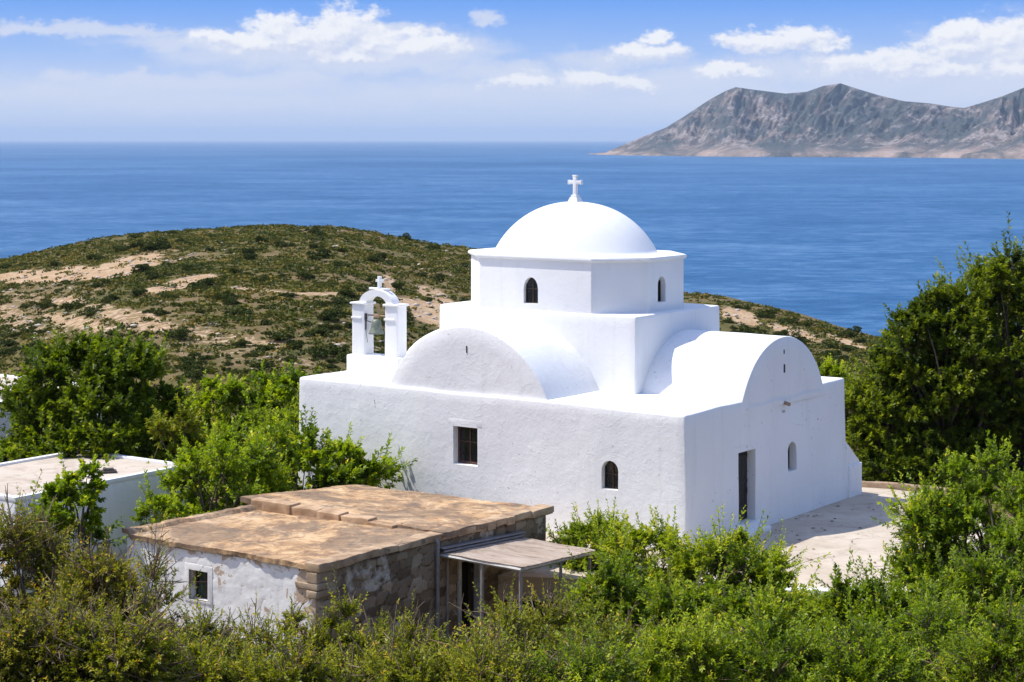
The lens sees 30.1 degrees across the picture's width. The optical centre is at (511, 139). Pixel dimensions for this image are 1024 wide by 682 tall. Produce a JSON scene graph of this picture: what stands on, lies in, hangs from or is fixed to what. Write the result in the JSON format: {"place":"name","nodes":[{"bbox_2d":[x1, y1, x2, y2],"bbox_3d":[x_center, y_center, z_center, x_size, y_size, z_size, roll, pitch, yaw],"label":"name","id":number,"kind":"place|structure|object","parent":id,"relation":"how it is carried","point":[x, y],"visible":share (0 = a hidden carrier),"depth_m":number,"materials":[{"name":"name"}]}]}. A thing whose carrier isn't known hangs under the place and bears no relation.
{"place":"outdoors","nodes":[
{"label":"outdoors","id":0,"kind":"place"},
{"bbox_2d":[0,141,1023,336],"bbox_3d":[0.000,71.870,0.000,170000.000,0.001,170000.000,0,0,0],"label":"sea","id":1,"kind":"structure","parent":0,"point":[847,242],"depth_m":2246.23,"materials":[{"name":"liquid"}]},
{"bbox_2d":[0,226,1023,681],"bbox_3d":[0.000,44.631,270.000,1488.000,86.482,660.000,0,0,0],"label":"ground","id":2,"kind":"structure","parent":0,"point":[136,316],"depth_m":211.34,"materials":[{"name":"soil"}]},
{"bbox_2d":[0,339,19,346],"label":"hill shrub","id":3,"kind":"object","parent":2,"relation":"on","point":[8,342],"visible":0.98,"depth_m":194.89,"materials":[{"name":"green plant"}]},
{"bbox_2d":[0,435,50,462],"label":"bush","id":4,"kind":"object","parent":2,"relation":"on","point":[7,453],"visible":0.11,"depth_m":56.93,"materials":[{"name":"green plant"}]},
{"bbox_2d":[35,298,52,308],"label":"hill shrub","id":5,"kind":"object","parent":2,"relation":"on","point":[44,304],"visible":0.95,"depth_m":225.54,"materials":[{"name":"green plant"}]},
{"bbox_2d":[0,374,103,459],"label":"flat roofed house","id":6,"kind":"structure","parent":2,"relation":"on","point":[4,419],"depth_m":63.21,"materials":[{"name":"paint"}]},
{"bbox_2d":[0,574,124,681],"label":"shrub","id":7,"kind":"object","parent":2,"relation":"on","point":[16,640],"visible":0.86,"depth_m":28.01,"materials":[{"name":"green plant"}]},
{"bbox_2d":[0,468,125,663],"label":"shrub","id":8,"kind":"object","parent":2,"relation":"on","point":[22,546],"visible":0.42,"depth_m":33.84,"materials":[{"name":"green plant"}]},
{"bbox_2d":[6,450,128,589],"bbox_3d":[-10.625,9.815,45.755,2.877,4.666,2.639,0,0,0],"label":"sapling","id":9,"kind":"object","parent":2,"relation":"on","point":[66,491],"visible":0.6,"depth_m":45.43,"materials":[{"name":"green plant"}]},
{"bbox_2d":[59,302,85,309],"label":"hill shrub","id":10,"kind":"object","parent":2,"relation":"on","point":[66,305],"visible":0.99,"depth_m":210.10,"materials":[{"name":"green plant"}]},
{"bbox_2d":[8,377,145,460],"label":"bush","id":11,"kind":"object","parent":2,"relation":"on","point":[85,434],"visible":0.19,"depth_m":57.15,"materials":[{"name":"green plant"}]},
{"bbox_2d":[81,306,99,314],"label":"hill shrub","id":12,"kind":"object","parent":2,"relation":"on","point":[89,310],"visible":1,"depth_m":197.73,"materials":[{"name":"green plant"}]},
{"bbox_2d":[0,450,189,594],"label":"flat roofed house","id":13,"kind":"structure","parent":2,"relation":"on","point":[122,493],"depth_m":53.27,"materials":[{"name":"paint"}]},
{"bbox_2d":[90,278,111,287],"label":"hill shrub","id":14,"kind":"object","parent":2,"relation":"on","point":[99,284],"visible":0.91,"depth_m":231.94,"materials":[{"name":"green plant"}]},
{"bbox_2d":[0,322,208,463],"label":"broadleaf tree","id":15,"kind":"object","parent":2,"relation":"on","point":[37,393],"visible":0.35,"depth_m":58.84,"materials":[{"name":"green plant"}]},
{"bbox_2d":[5,569,203,681],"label":"shrub","id":16,"kind":"object","parent":2,"relation":"on","point":[149,655],"visible":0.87,"depth_m":28.13,"materials":[{"name":"green plant"}]},
{"bbox_2d":[33,526,193,666],"bbox_3d":[-7.237,8.334,33.057,2.830,3.297,2.954,0,0,-32],"label":"shrub","id":17,"kind":"object","parent":2,"relation":"on","point":[102,573],"visible":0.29,"depth_m":32.84,"materials":[{"name":"green plant"}]},
{"bbox_2d":[131,263,152,271],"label":"hill shrub","id":18,"kind":"object","parent":2,"relation":"on","point":[145,267],"visible":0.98,"depth_m":238.73,"materials":[{"name":"green plant"}]},
{"bbox_2d":[139,243,158,250],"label":"hill shrub","id":19,"kind":"object","parent":2,"relation":"on","point":[146,247],"visible":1,"depth_m":279.13,"materials":[{"name":"green plant"}]},
{"bbox_2d":[147,237,171,248],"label":"hill shrub","id":20,"kind":"object","parent":2,"relation":"on","point":[164,242],"visible":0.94,"depth_m":280.78,"materials":[{"name":"green plant"}]},
{"bbox_2d":[130,469,190,525],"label":"bush","id":21,"kind":"object","parent":2,"relation":"on","point":[173,508],"visible":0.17,"depth_m":49.34,"materials":[{"name":"green plant"}]},
{"bbox_2d":[119,522,204,632],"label":"shrub","id":22,"kind":"object","parent":2,"relation":"on","point":[155,576],"visible":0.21,"depth_m":36.42,"materials":[{"name":"green plant"}]},
{"bbox_2d":[162,327,191,338],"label":"hill shrub","id":23,"kind":"object","parent":2,"relation":"on","point":[181,333],"visible":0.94,"depth_m":174.88,"materials":[{"name":"green plant"}]},
{"bbox_2d":[145,393,223,513],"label":"bush","id":24,"kind":"object","parent":2,"relation":"on","point":[161,428],"visible":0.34,"depth_m":56.52,"materials":[{"name":"green plant"}]},
{"bbox_2d":[180,264,201,270],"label":"hill shrub","id":25,"kind":"object","parent":2,"relation":"on","point":[185,266],"visible":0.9,"depth_m":231.76,"materials":[{"name":"green plant"}]},
{"bbox_2d":[177,356,207,364],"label":"hill shrub","id":26,"kind":"object","parent":2,"relation":"on","point":[185,359],"visible":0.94,"depth_m":159.65,"materials":[{"name":"green plant"}]},
{"bbox_2d":[182,369,206,378],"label":"hill shrub","id":27,"kind":"object","parent":2,"relation":"on","point":[196,373],"visible":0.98,"depth_m":154.01,"materials":[{"name":"green plant"}]},
{"bbox_2d":[182,363,209,372],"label":"hill shrub","id":28,"kind":"object","parent":2,"relation":"on","point":[187,365],"visible":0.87,"depth_m":156.13,"materials":[{"name":"green plant"}]},
{"bbox_2d":[188,351,211,359],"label":"hill shrub","id":29,"kind":"object","parent":2,"relation":"on","point":[200,357],"visible":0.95,"depth_m":161.42,"materials":[{"name":"green plant"}]},
{"bbox_2d":[188,277,214,286],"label":"hill shrub","id":30,"kind":"object","parent":2,"relation":"on","point":[209,281],"visible":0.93,"depth_m":211.97,"materials":[{"name":"green plant"}]},
{"bbox_2d":[156,369,250,482],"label":"bush","id":31,"kind":"object","parent":2,"relation":"on","point":[203,400],"visible":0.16,"depth_m":66.43,"materials":[{"name":"green plant"}]},
{"bbox_2d":[119,414,295,526],"bbox_3d":[-8.359,10.074,52.420,4.893,4.878,4.185,0,0,0],"label":"bush","id":32,"kind":"object","parent":2,"relation":"on","point":[186,472],"visible":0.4,"depth_m":52.07,"materials":[{"name":"green plant"}]},
{"bbox_2d":[132,596,303,681],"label":"shrub","id":33,"kind":"object","parent":2,"relation":"on","point":[215,669],"visible":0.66,"depth_m":29.35,"materials":[{"name":"green plant"}]},
{"bbox_2d":[162,576,284,665],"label":"shrub","id":34,"kind":"object","parent":2,"relation":"on","point":[207,627],"visible":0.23,"depth_m":34.61,"materials":[{"name":"green plant"}]},
{"bbox_2d":[211,290,236,300],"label":"hill shrub","id":35,"kind":"object","parent":2,"relation":"on","point":[226,294],"visible":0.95,"depth_m":195.90,"materials":[{"name":"green plant"}]},
{"bbox_2d":[229,339,251,346],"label":"hill shrub","id":36,"kind":"object","parent":2,"relation":"on","point":[241,342],"visible":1,"depth_m":171.38,"materials":[{"name":"green plant"}]},
{"bbox_2d":[230,305,253,315],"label":"hill shrub","id":37,"kind":"object","parent":2,"relation":"on","point":[239,310],"visible":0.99,"depth_m":187.27,"materials":[{"name":"green plant"}]},
{"bbox_2d":[201,359,295,460],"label":"bush","id":38,"kind":"object","parent":2,"relation":"on","point":[232,391],"visible":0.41,"depth_m":65.88,"materials":[{"name":"green plant"}]},
{"bbox_2d":[197,593,324,664],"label":"shrub","id":39,"kind":"object","parent":2,"relation":"on","point":[263,634],"visible":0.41,"depth_m":35.29,"materials":[{"name":"green plant"}]},
{"bbox_2d":[235,396,298,489],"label":"bush","id":40,"kind":"object","parent":2,"relation":"on","point":[293,417],"visible":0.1,"depth_m":60.43,"materials":[{"name":"green plant"}]},
{"bbox_2d":[235,359,321,486],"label":"bush","id":41,"kind":"object","parent":2,"relation":"on","point":[285,381],"visible":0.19,"depth_m":64.67,"materials":[{"name":"green plant"}]},
{"bbox_2d":[263,331,294,339],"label":"hill shrub","id":42,"kind":"object","parent":2,"relation":"on","point":[278,335],"visible":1,"depth_m":173.45,"materials":[{"name":"green plant"}]},
{"bbox_2d":[272,240,296,246],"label":"hill shrub","id":43,"kind":"object","parent":2,"relation":"on","point":[281,243],"visible":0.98,"depth_m":271.60,"materials":[{"name":"green plant"}]},
{"bbox_2d":[285,339,305,349],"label":"hill shrub","id":44,"kind":"object","parent":2,"relation":"on","point":[297,343],"visible":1,"depth_m":168.41,"materials":[{"name":"green plant"}]},
{"bbox_2d":[206,613,403,681],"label":"shrub","id":45,"kind":"object","parent":2,"relation":"on","point":[298,667],"visible":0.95,"depth_m":29.18,"materials":[{"name":"green plant"}]},
{"bbox_2d":[296,268,315,278],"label":"hill shrub","id":46,"kind":"object","parent":2,"relation":"on","point":[303,273],"visible":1,"depth_m":224.64,"materials":[{"name":"green plant"}]},
{"bbox_2d":[210,404,418,495],"bbox_3d":[-5.843,9.848,54.552,6.307,4.572,3.767,0,0,0],"label":"bush","id":47,"kind":"object","parent":2,"relation":"on","point":[306,454],"visible":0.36,"depth_m":54.10,"materials":[{"name":"green plant"}]},
{"bbox_2d":[302,326,333,335],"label":"hill shrub","id":48,"kind":"object","parent":2,"relation":"on","point":[317,330],"visible":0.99,"depth_m":176.24,"materials":[{"name":"green plant"}]},
{"bbox_2d":[306,247,330,256],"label":"hill shrub","id":49,"kind":"object","parent":2,"relation":"on","point":[325,252],"visible":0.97,"depth_m":260.35,"materials":[{"name":"green plant"}]},
{"bbox_2d":[305,342,342,357],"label":"hill shrub","id":50,"kind":"object","parent":2,"relation":"on","point":[317,350],"visible":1,"depth_m":165.25,"materials":[{"name":"green plant"}]},
{"bbox_2d":[316,308,346,320],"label":"hill shrub","id":51,"kind":"object","parent":2,"relation":"on","point":[330,315],"visible":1,"depth_m":183.70,"materials":[{"name":"green plant"}]},
{"bbox_2d":[322,304,348,315],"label":"hill shrub","id":52,"kind":"object","parent":2,"relation":"on","point":[337,308],"visible":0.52,"depth_m":186.32,"materials":[{"name":"green plant"}]},
{"bbox_2d":[335,351,351,362],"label":"hill shrub","id":53,"kind":"object","parent":2,"relation":"on","point":[342,355],"visible":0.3,"depth_m":164.11,"materials":[{"name":"green plant"}]},
{"bbox_2d":[289,564,399,676],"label":"shrub","id":54,"kind":"object","parent":2,"relation":"on","point":[329,621],"visible":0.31,"depth_m":35.82,"materials":[{"name":"green plant"}]},
{"bbox_2d":[337,289,356,295],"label":"hill shrub","id":55,"kind":"object","parent":2,"relation":"on","point":[347,292],"visible":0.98,"depth_m":202.13,"materials":[{"name":"green plant"}]},
{"bbox_2d":[122,484,594,659],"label":"stone cottage","id":56,"kind":"structure","parent":2,"relation":"on","point":[386,549],"depth_m":45.28,"materials":[{"name":"brown stone"}]},
{"bbox_2d":[196,571,207,598],"bbox_3d":[-7.129,10.335,44.293,0.610,0.690,0.043,0,0,36],"label":"window","id":57,"kind":"structure","parent":56,"relation":"in","point":[202,580],"depth_m":44.36,"materials":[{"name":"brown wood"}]},
{"bbox_2d":[462,561,467,625],"bbox_3d":[-1.373,11.320,46.769,0.040,2.300,0.920,0,0,36],"label":"doorway","id":58,"kind":"structure","parent":56,"relation":"in","point":[464,564],"depth_m":47.01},
{"bbox_2d":[314,598,478,681],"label":"shrub","id":59,"kind":"object","parent":2,"relation":"on","point":[373,669],"visible":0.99,"depth_m":29.42,"materials":[{"name":"green plant"}]},
{"bbox_2d":[350,589,455,667],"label":"shrub","id":60,"kind":"object","parent":2,"relation":"on","point":[409,633],"visible":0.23,"depth_m":34.42,"materials":[{"name":"green plant"}]},
{"bbox_2d":[0,231,836,371],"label":"rocks","id":61,"kind":"object","parent":2,"relation":"on","point":[415,304],"visible":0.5,"depth_m":223.53,"materials":[{"name":"stone"}]},
{"bbox_2d":[0,223,883,454],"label":"scrub","id":62,"kind":"object","parent":2,"relation":"on","point":[291,285],"visible":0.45,"depth_m":233.09,"materials":[{"name":"green plant"}]},
{"bbox_2d":[438,617,519,664],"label":"shrub","id":63,"kind":"object","parent":2,"relation":"on","point":[457,643],"visible":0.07,"depth_m":34.05,"materials":[{"name":"green plant"}]},
{"bbox_2d":[406,603,576,681],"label":"shrub","id":64,"kind":"object","parent":2,"relation":"on","point":[489,668],"visible":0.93,"depth_m":29.50,"materials":[{"name":"green plant"}]},
{"bbox_2d":[449,559,598,673],"bbox_3d":[0.256,10.271,37.153,3.158,3.914,2.701,0,0,0],"label":"shrub","id":65,"kind":"object","parent":2,"relation":"on","point":[560,615],"visible":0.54,"depth_m":36.74,"materials":[{"name":"green plant"}]},
{"bbox_2d":[488,592,662,681],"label":"shrub","id":66,"kind":"object","parent":2,"relation":"on","point":[582,665],"visible":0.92,"depth_m":29.91,"materials":[{"name":"green plant"}]},
{"bbox_2d":[298,175,861,548],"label":"church","id":67,"kind":"structure","parent":2,"relation":"on","point":[578,351],"depth_m":54.57,"materials":[{"name":"paint"}]},
{"bbox_2d":[365,313,384,341],"bbox_3d":[-4.208,5.861,59.103,0.822,0.901,0.500,0,0,56],"label":"bell","id":68,"kind":"object","parent":67,"relation":"hanging from","point":[376,328],"visible":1,"depth_m":58.99,"materials":[{"name":"green metal"}]},
{"bbox_2d":[458,426,476,464],"bbox_3d":[-1.187,8.735,54.428,0.870,1.090,0.043,0,0,36],"label":"window","id":69,"kind":"structure","parent":67,"relation":"in","point":[467,437],"depth_m":54.50,"materials":[{"name":"brown glass"}]},
{"bbox_2d":[526,277,537,302],"bbox_3d":[0.632,4.460,56.441,0.520,0.780,0.043,0,0,36],"label":"window","id":70,"kind":"structure","parent":67,"relation":"in","point":[531,286],"depth_m":56.45,"materials":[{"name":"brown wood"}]},
{"bbox_2d":[605,461,617,488],"bbox_3d":[2.746,9.060,51.511,0.530,0.780,0.043,0,0,36],"label":"window","id":71,"kind":"structure","parent":67,"relation":"in","point":[611,470],"depth_m":51.56,"materials":[{"name":"brown wood"}]},
{"bbox_2d":[738,451,746,519],"bbox_3d":[6.305,9.600,52.782,0.119,1.960,0.965,0,0,36],"label":"door","id":72,"kind":"structure","parent":67,"relation":"in","point":[742,457],"depth_m":52.97,"materials":[{"name":"wood"}]},
{"bbox_2d":[526,586,662,679],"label":"shrub","id":73,"kind":"object","parent":2,"relation":"on","point":[603,629],"visible":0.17,"depth_m":34.80,"materials":[{"name":"green plant"}]},
{"bbox_2d":[532,527,663,638],"bbox_3d":[2.193,10.682,42.831,2.455,3.682,3.028,0,0,-31],"label":"bush","id":74,"kind":"object","parent":2,"relation":"on","point":[611,584],"visible":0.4,"depth_m":42.47,"materials":[{"name":"green plant"}]},
{"bbox_2d":[546,497,652,571],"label":"bush","id":75,"kind":"object","parent":2,"relation":"on","point":[577,533],"visible":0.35,"depth_m":48.70,"materials":[{"name":"green plant"}]},
{"bbox_2d":[584,504,694,631],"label":"bush","id":76,"kind":"object","parent":2,"relation":"on","point":[614,545],"visible":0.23,"depth_m":45.15,"materials":[{"name":"green plant"}]},
{"bbox_2d":[563,570,768,681],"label":"shrub","id":77,"kind":"object","parent":2,"relation":"on","point":[666,666],"visible":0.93,"depth_m":30.60,"materials":[{"name":"green plant"}]},
{"bbox_2d":[615,555,749,667],"bbox_3d":[3.565,10.794,41.014,3.817,3.725,3.169,0,0,0],"label":"bush","id":78,"kind":"object","parent":2,"relation":"on","point":[663,601],"visible":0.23,"depth_m":40.74,"materials":[{"name":"green plant"}]},
{"bbox_2d":[643,522,745,626],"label":"bush","id":79,"kind":"object","parent":2,"relation":"on","point":[690,561],"visible":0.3,"depth_m":44.21,"materials":[{"name":"green plant"}]},
{"bbox_2d":[730,324,755,333],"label":"hill shrub","id":80,"kind":"object","parent":2,"relation":"on","point":[746,329],"visible":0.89,"depth_m":232.78,"materials":[{"name":"green plant"}]},
{"bbox_2d":[679,558,822,680],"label":"bush","id":81,"kind":"object","parent":2,"relation":"on","point":[730,605],"visible":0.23,"depth_m":39.47,"materials":[{"name":"green plant"}]},
{"bbox_2d":[690,504,830,612],"bbox_3d":[5.617,10.551,44.475,3.511,4.115,3.558,0,0,0],"label":"bush","id":82,"kind":"object","parent":2,"relation":"on","point":[757,569],"visible":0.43,"depth_m":44.00,"materials":[{"name":"green plant"}]},
{"bbox_2d":[695,581,865,681],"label":"shrub","id":83,"kind":"object","parent":2,"relation":"on","point":[771,656],"visible":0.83,"depth_m":31.34,"materials":[{"name":"green plant"}]},
{"bbox_2d":[778,317,799,323],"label":"hill shrub","id":84,"kind":"object","parent":2,"relation":"on","point":[789,320],"visible":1,"depth_m":246.14,"materials":[{"name":"green plant"}]},
{"bbox_2d":[757,575,830,627],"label":"bush","id":85,"kind":"object","parent":2,"relation":"on","point":[799,602],"visible":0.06,"depth_m":42.90,"materials":[{"name":"green plant"}]},
{"bbox_2d":[785,581,858,659],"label":"bush","id":86,"kind":"object","parent":2,"relation":"on","point":[816,604],"visible":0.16,"depth_m":41.83,"materials":[{"name":"green plant"}]},
{"bbox_2d":[820,349,841,357],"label":"hill shrub","id":87,"kind":"object","parent":2,"relation":"on","point":[826,354],"visible":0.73,"depth_m":213.89,"materials":[{"name":"green plant"}]},
{"bbox_2d":[816,352,854,417],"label":"bush","id":88,"kind":"object","parent":2,"relation":"on","point":[828,368],"visible":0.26,"depth_m":69.82,"materials":[{"name":"green plant"}]},
{"bbox_2d":[837,330,858,337],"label":"hill shrub","id":89,"kind":"object","parent":2,"relation":"on","point":[846,333],"visible":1,"depth_m":234.77,"materials":[{"name":"green plant"}]},
{"bbox_2d":[804,547,919,656],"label":"bush","id":90,"kind":"object","parent":2,"relation":"on","point":[857,593],"visible":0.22,"depth_m":41.42,"materials":[{"name":"green plant"}]},
{"bbox_2d":[786,588,951,681],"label":"shrub","id":91,"kind":"object","parent":2,"relation":"on","point":[870,659],"visible":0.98,"depth_m":31.14,"materials":[{"name":"green plant"}]},
{"bbox_2d":[744,523,1009,607],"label":"wall","id":92,"kind":"structure","parent":2,"relation":"on","point":[819,589],"depth_m":45.50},
{"bbox_2d":[841,354,934,479],"bbox_3d":[12.150,9.420,62.678,4.042,4.859,3.891,0,0,0],"label":"juniper tree","id":93,"kind":"object","parent":2,"relation":"on","point":[869,416],"visible":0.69,"depth_m":61.71,"materials":[{"name":"green plant"}]},
{"bbox_2d":[851,568,947,681],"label":"bush","id":94,"kind":"object","parent":2,"relation":"on","point":[902,601],"visible":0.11,"depth_m":40.84,"materials":[{"name":"green plant"}]},
{"bbox_2d":[862,481,948,494],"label":"kerb","id":95,"kind":"structure","parent":2,"relation":"on","point":[879,484],"depth_m":59.26,"materials":[{"name":"stone"}]},
{"bbox_2d":[841,570,987,681],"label":"shrub","id":96,"kind":"object","parent":2,"relation":"on","point":[922,622],"visible":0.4,"depth_m":32.71,"materials":[{"name":"green plant"}]},
{"bbox_2d":[856,427,979,486],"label":"bush","id":97,"kind":"object","parent":2,"relation":"on","point":[889,466],"visible":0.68,"depth_m":60.55,"materials":[{"name":"green plant"}]},
{"bbox_2d":[855,471,999,676],"bbox_3d":[9.507,10.286,42.874,3.500,5.675,3.190,0,0,-31],"label":"bush","id":98,"kind":"object","parent":2,"relation":"on","point":[914,517],"visible":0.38,"depth_m":42.74,"materials":[{"name":"green plant"}]},
{"bbox_2d":[850,274,1023,476],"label":"juniper tree","id":99,"kind":"object","parent":2,"relation":"on","point":[949,404],"visible":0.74,"depth_m":61.93,"materials":[{"name":"green plant"}]},
{"bbox_2d":[884,430,1023,629],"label":"bush","id":100,"kind":"object","parent":2,"relation":"on","point":[978,510],"visible":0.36,"depth_m":43.53,"materials":[{"name":"green plant"}]},
{"bbox_2d":[889,211,1023,469],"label":"juniper tree","id":101,"kind":"object","parent":2,"relation":"on","point":[994,281],"visible":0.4,"depth_m":62.98,"materials":[{"name":"green plant"}]},
{"bbox_2d":[897,536,1023,676],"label":"bush","id":102,"kind":"object","parent":2,"relation":"on","point":[981,574],"visible":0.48,"depth_m":38.22,"materials":[{"name":"green plant"}]},
{"bbox_2d":[914,583,1023,681],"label":"shrub","id":103,"kind":"object","parent":2,"relation":"on","point":[989,654],"visible":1,"depth_m":30.80,"materials":[{"name":"green plant"}]},
{"bbox_2d":[936,503,1023,675],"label":"bush","id":104,"kind":"object","parent":2,"relation":"on","point":[1013,543],"visible":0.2,"depth_m":40.54,"materials":[{"name":"green plant"}]},
{"bbox_2d":[991,296,1023,370],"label":"juniper tree","id":105,"kind":"object","parent":2,"relation":"on","point":[1012,341],"visible":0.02,"depth_m":66.36,"materials":[{"name":"green plant"}]},
{"bbox_2d":[0,0,1023,140],"label":"sky","id":106,"kind":"structure","parent":0,"point":[71,70],"materials":[{"name":"blue"}]},
{"bbox_2d":[498,487,983,602],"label":"courtyard pavement","id":107,"kind":"structure","parent":0,"point":[837,536],"depth_m":51.22,"materials":[{"name":"concrete"}]},
{"bbox_2d":[590,83,1023,158],"bbox_3d":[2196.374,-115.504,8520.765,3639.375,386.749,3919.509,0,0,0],"label":"island","id":108,"kind":"structure","parent":0,"point":[838,120],"depth_m":8269.85,"materials":[{"name":"stone"}]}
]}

